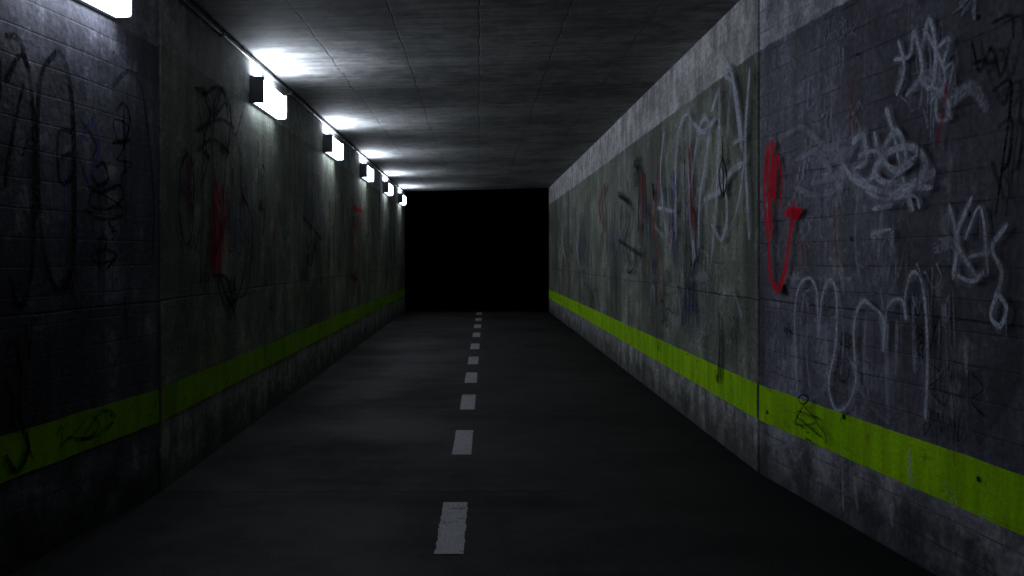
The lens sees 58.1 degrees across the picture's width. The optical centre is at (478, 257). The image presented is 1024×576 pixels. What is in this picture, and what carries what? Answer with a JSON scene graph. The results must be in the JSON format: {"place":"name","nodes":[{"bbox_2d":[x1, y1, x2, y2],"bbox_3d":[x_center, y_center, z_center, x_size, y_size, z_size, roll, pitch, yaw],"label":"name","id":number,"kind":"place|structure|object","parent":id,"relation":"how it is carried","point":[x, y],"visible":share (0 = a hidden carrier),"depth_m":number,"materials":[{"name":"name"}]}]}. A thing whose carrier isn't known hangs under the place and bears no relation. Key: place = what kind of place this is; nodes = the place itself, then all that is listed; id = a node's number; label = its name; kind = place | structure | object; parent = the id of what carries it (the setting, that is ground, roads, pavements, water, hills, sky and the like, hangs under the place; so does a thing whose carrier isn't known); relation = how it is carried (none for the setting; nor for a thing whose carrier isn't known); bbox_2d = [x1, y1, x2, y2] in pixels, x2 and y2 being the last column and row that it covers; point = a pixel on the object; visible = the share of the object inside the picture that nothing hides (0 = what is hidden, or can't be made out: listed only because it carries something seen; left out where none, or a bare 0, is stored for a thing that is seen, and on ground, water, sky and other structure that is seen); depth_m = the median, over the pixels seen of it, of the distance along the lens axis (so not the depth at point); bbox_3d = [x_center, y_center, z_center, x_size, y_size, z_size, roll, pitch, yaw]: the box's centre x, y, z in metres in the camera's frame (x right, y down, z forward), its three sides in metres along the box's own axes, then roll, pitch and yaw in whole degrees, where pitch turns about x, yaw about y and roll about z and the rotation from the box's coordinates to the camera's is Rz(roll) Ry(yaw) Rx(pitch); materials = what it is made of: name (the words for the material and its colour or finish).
{"place":"outdoors","nodes":[
{"label":"outdoors","id":0,"kind":"place"},
{"bbox_2d":[189,0,739,191],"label":"concrete ceiling","id":1,"kind":"structure","parent":0,"point":[423,95],"depth_m":9.11,"materials":[{"name":"grey concrete"}]},
{"bbox_2d":[181,0,405,193],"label":"cable conduit","id":2,"kind":"object","parent":1,"relation":"attached to","point":[204,18],"visible":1,"depth_m":8.61,"materials":[{"name":"metal"}]},
{"bbox_2d":[8,292,935,575],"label":"asphalt path","id":3,"kind":"structure","parent":0,"point":[584,458],"depth_m":5.97,"materials":[{"name":"grey asphalt"}]},
{"bbox_2d":[434,312,481,553],"bbox_3d":[-0.080,1.496,12.625,0.154,0.001,24.532,0,0,0],"label":"lane marking","id":4,"kind":"object","parent":3,"relation":"on","point":[451,531],"visible":1,"depth_m":5.43,"materials":[{"name":"paint"}]},
{"bbox_2d":[405,262,548,310],"bbox_3d":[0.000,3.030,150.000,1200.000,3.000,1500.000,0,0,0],"label":"ground","id":5,"kind":"structure","parent":0,"point":[443,286],"depth_m":158.47,"materials":[{"name":"soil"}]},
{"bbox_2d":[0,0,157,575],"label":"panel","id":6,"kind":"object","parent":5,"relation":"on","point":[45,510],"visible":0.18,"depth_m":4.93,"materials":[{"name":"paint"}]},
{"bbox_2d":[75,0,132,18],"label":"wall lamp","id":7,"kind":"object","parent":6,"relation":"attached to","point":[113,9],"visible":1,"depth_m":5.12,"materials":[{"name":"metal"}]},
{"bbox_2d":[0,32,394,474],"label":"graffiti","id":8,"kind":"object","parent":6,"relation":"attached to","point":[36,198],"visible":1,"depth_m":5.11,"materials":[{"name":"black paint"}]},
{"bbox_2d":[0,288,404,483],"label":"lime wall stripe","id":9,"kind":"object","parent":6,"relation":"attached to","point":[135,413],"visible":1,"depth_m":5.68,"materials":[{"name":"paint"}]},
{"bbox_2d":[111,51,404,417],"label":"tie holes","id":10,"kind":"object","parent":6,"relation":"attached to","point":[230,249],"visible":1,"depth_m":6.32,"materials":[{"name":"grey concrete"}]},
{"bbox_2d":[158,0,326,491],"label":"panel","id":11,"kind":"object","parent":5,"relation":"on","point":[194,49],"visible":0.55,"depth_m":7.44,"materials":[{"name":"green paint"}]},
{"bbox_2d":[250,75,286,119],"bbox_3d":[-1.966,-1.537,8.650,0.128,0.346,0.988,0,0,0],"label":"wall lamp","id":12,"kind":"object","parent":11,"relation":"attached to","point":[268,99],"visible":1,"depth_m":8.38,"materials":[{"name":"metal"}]},
{"bbox_2d":[323,131,343,159],"bbox_3d":[-1.966,-1.537,12.490,0.128,0.346,0.988,0,0,0],"label":"wall lamp","id":13,"kind":"object","parent":11,"relation":"attached to","point":[333,148],"visible":1,"depth_m":12.17,"materials":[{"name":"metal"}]},
{"bbox_2d":[327,124,378,367],"bbox_3d":[-2.208,-0.055,15.650,0.344,3.510,6.472,0,0,0],"label":"panel","id":14,"kind":"object","parent":5,"relation":"on","point":[348,187],"visible":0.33,"depth_m":14.64,"materials":[{"name":"green paint"}]},
{"bbox_2d":[360,160,373,181],"bbox_3d":[-1.966,-1.537,16.240,0.128,0.346,0.988,0,0,0],"label":"wall lamp","id":15,"kind":"object","parent":14,"relation":"attached to","point":[366,173],"visible":1,"depth_m":15.84,"materials":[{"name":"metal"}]},
{"bbox_2d":[379,169,404,329],"bbox_3d":[-2.203,-0.055,22.157,0.354,3.510,6.486,0,0,0],"label":"panel","id":16,"kind":"object","parent":5,"relation":"on","point":[391,214],"visible":0.39,"depth_m":21.45,"materials":[{"name":"green paint"}]},
{"bbox_2d":[383,178,392,195],"bbox_3d":[-1.966,-1.537,19.990,0.128,0.346,0.988,0,0,0],"label":"wall lamp","id":17,"kind":"object","parent":16,"relation":"attached to","point":[387,189],"visible":1,"depth_m":19.50,"materials":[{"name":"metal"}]},
{"bbox_2d":[398,191,405,204],"bbox_3d":[-1.966,-1.537,23.690,0.128,0.346,0.988,0,0,0],"label":"wall lamp","id":18,"kind":"object","parent":16,"relation":"attached to","point":[401,199],"visible":1,"depth_m":23.20,"materials":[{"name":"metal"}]},
{"bbox_2d":[549,170,567,325],"bbox_3d":[2.123,-0.117,22.707,0.354,3.635,5.386,0,0,0],"label":"panel","id":19,"kind":"object","parent":5,"relation":"on","point":[558,207],"visible":0.47,"depth_m":22.35,"materials":[{"name":"green paint"}]},
{"bbox_2d":[568,124,614,361],"bbox_3d":[2.128,-0.117,16.600,0.344,3.635,6.772,0,0,0],"label":"panel","id":20,"kind":"object","parent":5,"relation":"on","point":[591,169],"visible":0.47,"depth_m":15.63,"materials":[{"name":"green paint"}]},
{"bbox_2d":[615,0,759,471],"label":"panel","id":21,"kind":"object","parent":5,"relation":"on","point":[692,81],"visible":0.51,"depth_m":8.08,"materials":[{"name":"green paint"}]},
{"bbox_2d":[760,0,1023,575],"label":"panel","id":22,"kind":"object","parent":5,"relation":"on","point":[813,66],"visible":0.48,"depth_m":4.66,"materials":[{"name":"paint"}]},
{"bbox_2d":[565,14,979,481],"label":"tie holes","id":23,"kind":"object","parent":22,"relation":"attached to","point":[969,212],"visible":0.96,"depth_m":4.08,"materials":[{"name":"grey concrete"}]},
{"bbox_2d":[558,0,1014,464],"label":"graffiti","id":24,"kind":"object","parent":22,"relation":"attached to","point":[794,212],"visible":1,"depth_m":5.17,"materials":[{"name":"white paint"}]},
{"bbox_2d":[549,290,1023,535],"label":"lime wall stripe","id":25,"kind":"object","parent":22,"relation":"attached to","point":[995,494],"visible":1,"depth_m":5.00,"materials":[{"name":"paint"}]},
{"bbox_2d":[405,188,548,261],"label":"sky","id":26,"kind":"structure","parent":0,"point":[488,225],"materials":[{"name":"black"}]}
]}

